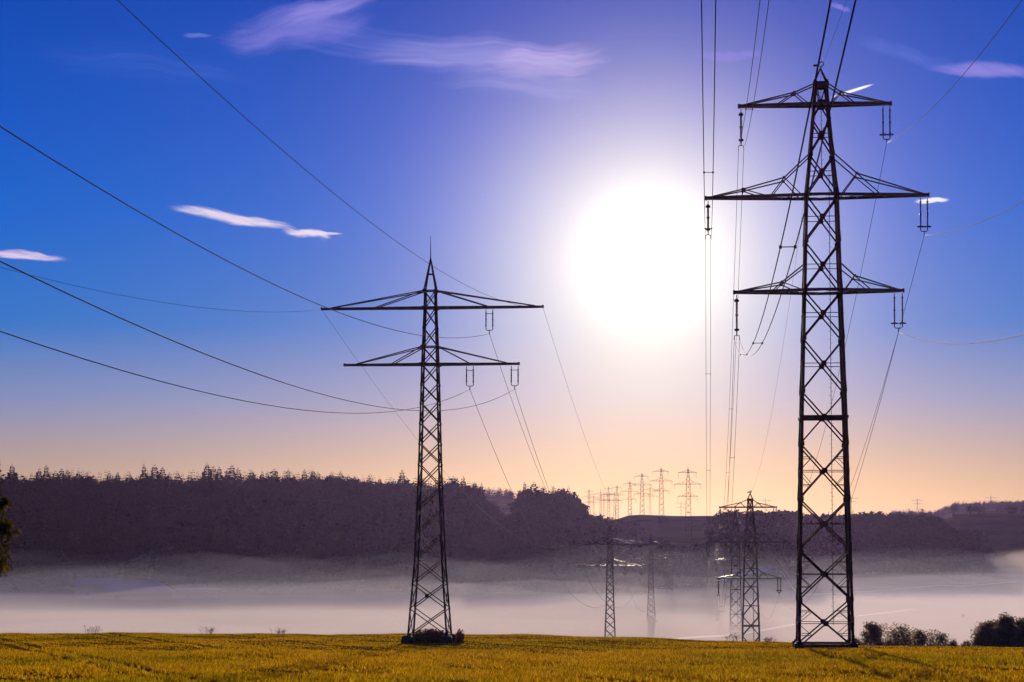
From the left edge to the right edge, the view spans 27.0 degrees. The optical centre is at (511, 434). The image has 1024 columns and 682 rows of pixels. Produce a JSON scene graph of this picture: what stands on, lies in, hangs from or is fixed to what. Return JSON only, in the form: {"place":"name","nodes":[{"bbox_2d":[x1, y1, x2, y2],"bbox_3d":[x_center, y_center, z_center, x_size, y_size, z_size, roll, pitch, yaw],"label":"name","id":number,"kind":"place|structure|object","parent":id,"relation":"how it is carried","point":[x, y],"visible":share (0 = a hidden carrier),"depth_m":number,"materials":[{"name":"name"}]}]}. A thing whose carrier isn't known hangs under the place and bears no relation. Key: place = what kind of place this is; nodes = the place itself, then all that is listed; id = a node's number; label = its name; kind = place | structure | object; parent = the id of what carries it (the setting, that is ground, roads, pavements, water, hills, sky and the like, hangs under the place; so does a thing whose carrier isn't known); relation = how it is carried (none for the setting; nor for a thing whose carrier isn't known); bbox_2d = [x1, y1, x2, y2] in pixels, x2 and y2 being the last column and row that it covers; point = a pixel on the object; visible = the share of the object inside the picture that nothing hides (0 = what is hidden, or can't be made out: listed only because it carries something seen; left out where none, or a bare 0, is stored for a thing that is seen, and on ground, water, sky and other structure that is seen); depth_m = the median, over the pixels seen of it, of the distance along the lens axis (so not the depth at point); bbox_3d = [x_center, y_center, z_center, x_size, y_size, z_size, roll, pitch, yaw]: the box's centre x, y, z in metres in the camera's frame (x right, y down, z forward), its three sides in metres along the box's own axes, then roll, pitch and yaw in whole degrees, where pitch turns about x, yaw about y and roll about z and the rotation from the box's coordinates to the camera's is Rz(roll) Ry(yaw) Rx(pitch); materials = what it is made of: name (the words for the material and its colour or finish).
{"place":"outdoors","nodes":[
{"label":"outdoors","id":0,"kind":"place"},
{"bbox_2d":[0,498,1023,681],"bbox_3d":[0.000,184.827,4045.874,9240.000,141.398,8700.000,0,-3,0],"label":"ground","id":1,"kind":"structure","parent":0,"point":[686,611],"depth_m":1308.53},
{"bbox_2d":[0,464,20,576],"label":"broadleaf tree","id":2,"kind":"object","parent":1,"relation":"on","point":[6,528],"visible":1,"depth_m":79.92,"materials":[{"name":"green plant"}]},
{"bbox_2d":[7,466,17,479],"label":"spruce tree","id":3,"kind":"object","parent":1,"relation":"on","point":[11,472],"visible":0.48,"depth_m":2023.96,"materials":[{"name":"green plant"}]},
{"bbox_2d":[34,467,42,483],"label":"spruce tree","id":4,"kind":"object","parent":1,"relation":"on","point":[39,472],"visible":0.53,"depth_m":2023.78,"materials":[{"name":"green plant"}]},
{"bbox_2d":[40,466,49,481],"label":"spruce tree","id":5,"kind":"object","parent":1,"relation":"on","point":[46,474],"visible":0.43,"depth_m":2024.02,"materials":[{"name":"green plant"}]},
{"bbox_2d":[51,470,58,480],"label":"spruce tree","id":6,"kind":"object","parent":1,"relation":"on","point":[53,477],"visible":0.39,"depth_m":2024.60,"materials":[{"name":"green plant"}]},
{"bbox_2d":[84,625,102,634],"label":"dry weed","id":7,"kind":"object","parent":1,"relation":"on","point":[93,631],"visible":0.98,"depth_m":290.90,"materials":[{"name":"beige plant"}]},
{"bbox_2d":[74,578,119,595],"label":"shed","id":8,"kind":"structure","parent":1,"relation":"on","point":[87,586],"depth_m":1589.29,"materials":[{"name":"metal"}]},
{"bbox_2d":[94,580,175,599],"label":"barn","id":9,"kind":"structure","parent":1,"relation":"on","point":[134,589],"depth_m":1504.01,"materials":[{"name":"metal"}]},
{"bbox_2d":[139,464,147,481],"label":"spruce tree","id":10,"kind":"object","parent":1,"relation":"on","point":[145,470],"visible":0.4,"depth_m":2024.29,"materials":[{"name":"green plant"}]},
{"bbox_2d":[130,555,157,578],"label":"broadleaf tree","id":11,"kind":"object","parent":1,"relation":"on","point":[146,559],"visible":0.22,"depth_m":1651.42,"materials":[{"name":"plant"}]},
{"bbox_2d":[150,465,159,480],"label":"spruce tree","id":12,"kind":"object","parent":1,"relation":"on","point":[154,472],"visible":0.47,"depth_m":2023.98,"materials":[{"name":"green plant"}]},
{"bbox_2d":[157,467,168,495],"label":"spruce tree","id":13,"kind":"object","parent":1,"relation":"on","point":[162,472],"visible":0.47,"depth_m":2024.32,"materials":[{"name":"green plant"}]},
{"bbox_2d":[166,473,172,487],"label":"spruce tree","id":14,"kind":"object","parent":1,"relation":"on","point":[169,477],"visible":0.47,"depth_m":2023.78,"materials":[{"name":"green plant"}]},
{"bbox_2d":[174,588,220,597],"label":"machine hall","id":15,"kind":"structure","parent":1,"relation":"on","point":[197,592],"depth_m":1531.16,"materials":[{"name":"metal"}]},
{"bbox_2d":[199,465,212,490],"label":"spruce tree","id":16,"kind":"object","parent":1,"relation":"on","point":[204,473],"visible":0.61,"depth_m":2022.83,"materials":[{"name":"green plant"}]},
{"bbox_2d":[198,625,215,634],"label":"dry weed","id":17,"kind":"object","parent":1,"relation":"on","point":[208,630],"visible":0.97,"depth_m":292.93,"materials":[{"name":"beige plant"}]},
{"bbox_2d":[204,467,218,492],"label":"spruce tree","id":18,"kind":"object","parent":1,"relation":"on","point":[210,475],"visible":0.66,"depth_m":2023.32,"materials":[{"name":"green plant"}]},
{"bbox_2d":[214,469,222,490],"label":"spruce tree","id":19,"kind":"object","parent":1,"relation":"on","point":[217,479],"visible":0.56,"depth_m":2023.03,"materials":[{"name":"green plant"}]},
{"bbox_2d":[221,469,233,482],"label":"spruce tree","id":20,"kind":"object","parent":1,"relation":"on","point":[227,478],"visible":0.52,"depth_m":2022.42,"materials":[{"name":"green plant"}]},
{"bbox_2d":[225,465,236,483],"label":"spruce tree","id":21,"kind":"object","parent":1,"relation":"on","point":[233,472],"visible":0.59,"depth_m":2023.31,"materials":[{"name":"green plant"}]},
{"bbox_2d":[235,469,242,482],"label":"spruce tree","id":22,"kind":"object","parent":1,"relation":"on","point":[238,474],"visible":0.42,"depth_m":2023.83,"materials":[{"name":"green plant"}]},
{"bbox_2d":[266,471,279,486],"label":"spruce tree","id":23,"kind":"object","parent":1,"relation":"on","point":[276,475],"visible":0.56,"depth_m":2023.40,"materials":[{"name":"green plant"}]},
{"bbox_2d":[284,468,293,489],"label":"spruce tree","id":24,"kind":"object","parent":1,"relation":"on","point":[288,472],"visible":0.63,"depth_m":2024.29,"materials":[{"name":"green plant"}]},
{"bbox_2d":[299,468,306,482],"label":"spruce tree","id":25,"kind":"object","parent":1,"relation":"on","point":[304,472],"visible":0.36,"depth_m":2024.23,"materials":[{"name":"green plant"}]},
{"bbox_2d":[397,470,408,491],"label":"spruce tree","id":26,"kind":"object","parent":1,"relation":"on","point":[401,476],"visible":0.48,"depth_m":2023.91,"materials":[{"name":"green plant"}]},
{"bbox_2d":[413,628,448,643],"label":"thicket","id":27,"kind":"object","parent":1,"relation":"on","point":[425,636],"visible":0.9,"depth_m":247.22,"materials":[{"name":"green plant"}]},
{"bbox_2d":[321,237,543,643],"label":"lattice pylon","id":28,"kind":"object","parent":1,"relation":"on","point":[446,638],"visible":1,"depth_m":250.31,"materials":[{"name":"metal"}]},
{"bbox_2d":[0,267,313,311],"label":"power cable","id":29,"kind":"object","parent":28,"relation":"attached to","point":[138,298],"visible":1,"depth_m":169.03,"materials":[{"name":"metal"}]},
{"bbox_2d":[0,331,469,413],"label":"power cable","id":30,"kind":"object","parent":28,"relation":"attached to","point":[189,388],"visible":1,"depth_m":112.53,"materials":[{"name":"metal"}]},
{"bbox_2d":[0,126,486,337],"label":"power cable","id":31,"kind":"object","parent":28,"relation":"attached to","point":[188,239],"visible":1,"depth_m":104.18,"materials":[{"name":"metal"}]},
{"bbox_2d":[0,260,512,410],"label":"power cable","id":32,"kind":"object","parent":28,"relation":"attached to","point":[197,350],"visible":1,"depth_m":93.67,"materials":[{"name":"metal"}]},
{"bbox_2d":[117,0,527,306],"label":"power cable","id":33,"kind":"object","parent":28,"relation":"attached to","point":[277,145],"visible":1,"depth_m":96.28,"materials":[{"name":"metal"}]},
{"bbox_2d":[324,313,562,547],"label":"power cable","id":34,"kind":"object","parent":28,"relation":"attached to","point":[416,438],"visible":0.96,"depth_m":315.63,"materials":[{"name":"metal"}]},
{"bbox_2d":[470,391,623,607],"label":"power cable","id":35,"kind":"object","parent":28,"relation":"attached to","point":[519,507],"visible":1,"depth_m":307.10,"materials":[{"name":"metal"}]},
{"bbox_2d":[489,334,629,579],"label":"power cable","id":36,"kind":"object","parent":28,"relation":"attached to","point":[534,461],"visible":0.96,"depth_m":306.30,"materials":[{"name":"metal"}]},
{"bbox_2d":[515,391,638,607],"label":"power cable","id":37,"kind":"object","parent":28,"relation":"attached to","point":[552,499],"visible":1,"depth_m":302.53,"materials":[{"name":"metal"}]},
{"bbox_2d":[543,309,646,547],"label":"power cable","id":38,"kind":"object","parent":28,"relation":"attached to","point":[580,424],"visible":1,"depth_m":322.67,"materials":[{"name":"metal"}]},
{"bbox_2d":[454,629,465,643],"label":"thicket","id":39,"kind":"object","parent":1,"relation":"on","point":[460,637],"visible":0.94,"depth_m":248.06,"materials":[{"name":"green plant"}]},
{"bbox_2d":[460,476,466,492],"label":"spruce tree","id":40,"kind":"object","parent":1,"relation":"on","point":[462,485],"visible":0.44,"depth_m":2024.13,"materials":[{"name":"green plant"}]},
{"bbox_2d":[479,484,488,505],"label":"spruce tree","id":41,"kind":"object","parent":1,"relation":"on","point":[481,491],"visible":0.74,"depth_m":1968.89,"materials":[{"name":"green plant"}]},
{"bbox_2d":[0,468,998,595],"bbox_3d":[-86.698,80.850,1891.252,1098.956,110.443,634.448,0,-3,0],"label":"conifer wood","id":42,"kind":"object","parent":1,"relation":"on","point":[130,537],"visible":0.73,"depth_m":1761.47,"materials":[{"name":"plant"}]},
{"bbox_2d":[0,632,1023,681],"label":"field crop","id":43,"kind":"object","parent":1,"relation":"on","point":[916,662],"visible":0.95,"depth_m":171.59,"materials":[{"name":"plant"}]},
{"bbox_2d":[21,477,1023,516],"bbox_3d":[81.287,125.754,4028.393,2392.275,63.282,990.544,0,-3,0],"label":"distant wood","id":44,"kind":"object","parent":1,"relation":"on","point":[489,493],"visible":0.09,"depth_m":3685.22,"materials":[{"name":"plant"}]},
{"bbox_2d":[520,484,527,506],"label":"spruce tree","id":45,"kind":"object","parent":1,"relation":"on","point":[525,490],"visible":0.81,"depth_m":1969.05,"materials":[{"name":"green plant"}]},
{"bbox_2d":[528,484,539,503],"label":"spruce tree","id":46,"kind":"object","parent":1,"relation":"on","point":[534,493],"visible":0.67,"depth_m":1968.95,"materials":[{"name":"green plant"}]},
{"bbox_2d":[549,488,555,499],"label":"spruce tree","id":47,"kind":"object","parent":1,"relation":"on","point":[553,494],"visible":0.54,"depth_m":1969.54,"materials":[{"name":"green plant"}]},
{"bbox_2d":[594,490,608,514],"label":"lattice pylon","id":48,"kind":"object","parent":1,"relation":"on","point":[601,501],"visible":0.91,"depth_m":2648.92,"materials":[{"name":"metal"}]},
{"bbox_2d":[602,487,614,519],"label":"lattice pylon","id":49,"kind":"object","parent":1,"relation":"on","point":[607,498],"visible":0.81,"depth_m":3798.20,"materials":[{"name":"metal"}]},
{"bbox_2d":[568,520,652,636],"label":"lattice pylon","id":50,"kind":"object","parent":1,"relation":"on","point":[612,574],"visible":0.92,"depth_m":668.01,"materials":[{"name":"metal"}]},
{"bbox_2d":[611,486,622,518],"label":"lattice pylon","id":51,"kind":"object","parent":1,"relation":"on","point":[617,500],"visible":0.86,"depth_m":3317.44,"materials":[{"name":"metal"}]},
{"bbox_2d":[620,480,638,515],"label":"lattice pylon","id":52,"kind":"object","parent":1,"relation":"on","point":[630,491],"visible":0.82,"depth_m":2749.47,"materials":[{"name":"metal"}]},
{"bbox_2d":[631,472,649,514],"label":"lattice pylon","id":53,"kind":"object","parent":1,"relation":"on","point":[642,475],"visible":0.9,"depth_m":2399.01,"materials":[{"name":"metal"}]},
{"bbox_2d":[625,534,676,621],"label":"lattice pylon","id":54,"kind":"object","parent":1,"relation":"on","point":[650,542],"visible":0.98,"depth_m":1091.17,"materials":[{"name":"metal"}]},
{"bbox_2d":[649,469,670,527],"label":"lattice pylon","id":55,"kind":"object","parent":1,"relation":"on","point":[660,471],"visible":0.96,"depth_m":2149.51,"materials":[{"name":"metal"}]},
{"bbox_2d":[654,537,685,590],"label":"lattice pylon","id":56,"kind":"object","parent":1,"relation":"on","point":[669,554],"visible":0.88,"depth_m":1510.62,"materials":[{"name":"metal"}]},
{"bbox_2d":[674,468,697,540],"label":"lattice pylon","id":57,"kind":"object","parent":1,"relation":"on","point":[690,496],"visible":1,"depth_m":1842.73,"materials":[{"name":"metal"}]},
{"bbox_2d":[709,512,743,606],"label":"lattice pylon","id":58,"kind":"object","parent":1,"relation":"on","point":[730,534],"visible":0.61,"depth_m":1376.48,"materials":[{"name":"metal"}]},
{"bbox_2d":[725,633,739,641],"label":"dry weed","id":59,"kind":"object","parent":1,"relation":"on","point":[736,637],"visible":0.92,"depth_m":253.11,"materials":[{"name":"beige plant"}]},
{"bbox_2d":[708,508,760,636],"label":"lattice pylon","id":60,"kind":"object","parent":1,"relation":"on","point":[736,554],"visible":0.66,"depth_m":970.83,"materials":[{"name":"metal"}]},
{"bbox_2d":[715,571,719,620],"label":"cable bundle","id":61,"kind":"object","parent":60,"relation":"attached to","point":[717,598],"visible":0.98,"depth_m":665.19,"materials":[{"name":"metal"}]},
{"bbox_2d":[706,490,790,641],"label":"lattice pylon","id":62,"kind":"object","parent":1,"relation":"on","point":[750,518],"visible":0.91,"depth_m":597.77,"materials":[{"name":"metal"}]},
{"bbox_2d":[705,61,930,648],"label":"lattice pylon","id":63,"kind":"object","parent":1,"relation":"on","point":[822,104],"visible":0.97,"depth_m":224.62,"materials":[{"name":"metal"}]},
{"bbox_2d":[705,240,710,561],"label":"cable bundle","id":64,"kind":"object","parent":63,"relation":"hanging from","point":[710,379],"visible":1,"depth_m":272.41,"materials":[{"name":"metal"}]},
{"bbox_2d":[701,0,715,238],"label":"cable bundle","id":65,"kind":"object","parent":63,"relation":"hanging from","point":[704,172],"visible":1,"depth_m":106.83,"materials":[{"name":"metal"}]},
{"bbox_2d":[718,340,739,611],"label":"cable bundle","id":66,"kind":"object","parent":63,"relation":"hanging from","point":[729,464],"visible":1,"depth_m":271.35,"materials":[{"name":"metal"}]},
{"bbox_2d":[719,150,743,527],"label":"cable bundle","id":67,"kind":"object","parent":63,"relation":"hanging from","point":[732,321],"visible":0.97,"depth_m":274.57,"materials":[{"name":"metal"}]},
{"bbox_2d":[738,1,768,149],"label":"cable bundle","id":68,"kind":"object","parent":63,"relation":"attached to","point":[751,70],"visible":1,"depth_m":158.50,"materials":[{"name":"metal"}]},
{"bbox_2d":[754,78,820,484],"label":"power cable","id":69,"kind":"object","parent":63,"relation":"attached to","point":[786,323],"visible":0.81,"depth_m":338.18,"materials":[{"name":"metal"}]},
{"bbox_2d":[734,0,856,355],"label":"cable bundle","id":70,"kind":"object","parent":63,"relation":"hanging from","point":[795,245],"visible":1,"depth_m":63.02,"materials":[{"name":"metal"}]},
{"bbox_2d":[778,144,886,526],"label":"power cable","id":71,"kind":"object","parent":63,"relation":"attached to","point":[853,307],"visible":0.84,"depth_m":269.55,"materials":[{"name":"metal"}]},
{"bbox_2d":[779,335,897,608],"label":"power cable","id":72,"kind":"object","parent":63,"relation":"attached to","point":[864,457],"visible":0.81,"depth_m":267.08,"materials":[{"name":"metal"}]},
{"bbox_2d":[790,237,923,565],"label":"power cable","id":73,"kind":"object","parent":63,"relation":"attached to","point":[881,391],"visible":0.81,"depth_m":278.38,"materials":[{"name":"metal"}]},
{"bbox_2d":[887,0,1021,142],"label":"power cable","id":74,"kind":"object","parent":63,"relation":"attached to","point":[963,74],"visible":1,"depth_m":157.36,"materials":[{"name":"metal"}]},
{"bbox_2d":[899,332,1023,343],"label":"power cable","id":75,"kind":"object","parent":63,"relation":"attached to","point":[966,343],"visible":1,"depth_m":162.02,"materials":[{"name":"metal"}]},
{"bbox_2d":[931,201,1023,234],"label":"power cable","id":76,"kind":"object","parent":63,"relation":"attached to","point":[981,221],"visible":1,"depth_m":174.78,"materials":[{"name":"metal"}]},
{"bbox_2d":[854,636,862,645],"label":"bush","id":77,"kind":"object","parent":1,"relation":"on","point":[858,641],"visible":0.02,"depth_m":288.58,"materials":[{"name":"green plant"}]},
{"bbox_2d":[858,621,887,645],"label":"bush","id":78,"kind":"object","parent":1,"relation":"on","point":[871,633],"visible":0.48,"depth_m":298.36,"materials":[{"name":"green plant"}]},
{"bbox_2d":[874,622,924,645],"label":"bush","id":79,"kind":"object","parent":1,"relation":"on","point":[899,637],"visible":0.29,"depth_m":297.93,"materials":[{"name":"green plant"}]},
{"bbox_2d":[910,629,926,644],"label":"bush","id":80,"kind":"object","parent":1,"relation":"on","point":[919,632],"visible":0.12,"depth_m":302.47,"materials":[{"name":"green plant"}]},
{"bbox_2d":[918,629,961,645],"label":"bush","id":81,"kind":"object","parent":1,"relation":"on","point":[939,639],"visible":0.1,"depth_m":298.53,"materials":[{"name":"green plant"}]},
{"bbox_2d":[946,638,958,646],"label":"bush","id":82,"kind":"object","parent":1,"relation":"on","point":[952,643],"visible":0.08,"depth_m":278.83,"materials":[{"name":"green plant"}]},
{"bbox_2d":[950,504,957,515],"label":"hill tree","id":83,"kind":"object","parent":1,"relation":"on","point":[953,509],"visible":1,"depth_m":2569.16,"materials":[{"name":"green plant"}]},
{"bbox_2d":[959,641,971,646],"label":"bush","id":84,"kind":"object","parent":1,"relation":"on","point":[965,642],"visible":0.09,"depth_m":278.63,"materials":[{"name":"green plant"}]},
{"bbox_2d":[965,504,971,514],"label":"hill tree","id":85,"kind":"object","parent":1,"relation":"on","point":[969,507],"visible":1,"depth_m":2568.38,"materials":[{"name":"green plant"}]},
{"bbox_2d":[970,506,981,514],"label":"hill tree","id":86,"kind":"object","parent":1,"relation":"on","point":[976,509],"visible":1,"depth_m":2566.97,"materials":[{"name":"green plant"}]},
{"bbox_2d":[966,619,1000,646],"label":"bush","id":87,"kind":"object","parent":1,"relation":"on","point":[982,636],"visible":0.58,"depth_m":262.12,"materials":[{"name":"green plant"}]},
{"bbox_2d":[991,611,1023,647],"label":"bush","id":88,"kind":"object","parent":1,"relation":"on","point":[1007,634],"visible":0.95,"depth_m":258.46,"materials":[{"name":"green plant"}]},
{"bbox_2d":[1004,504,1018,513],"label":"hill tree","id":89,"kind":"object","parent":1,"relation":"on","point":[1012,509],"visible":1,"depth_m":2566.48,"materials":[{"name":"green plant"}]},
{"bbox_2d":[1014,617,1023,646],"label":"bush","id":90,"kind":"object","parent":1,"relation":"on","point":[1019,623],"visible":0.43,"depth_m":260.37,"materials":[{"name":"green plant"}]},
{"bbox_2d":[1019,504,1023,514],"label":"hill tree","id":91,"kind":"object","parent":1,"relation":"on","point":[1022,509],"visible":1,"depth_m":2568.12,"materials":[{"name":"green plant"}]},
{"bbox_2d":[0,0,1023,519],"label":"sky","id":92,"kind":"structure","parent":0,"point":[548,153],"materials":[{"name":"blue"}]},
{"bbox_2d":[674,609,915,638],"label":"track","id":93,"kind":"structure","parent":0,"point":[778,626],"depth_m":1068.14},
{"bbox_2d":[660,567,1020,594],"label":"track","id":94,"kind":"structure","parent":0,"point":[860,591],"depth_m":1769.19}
]}

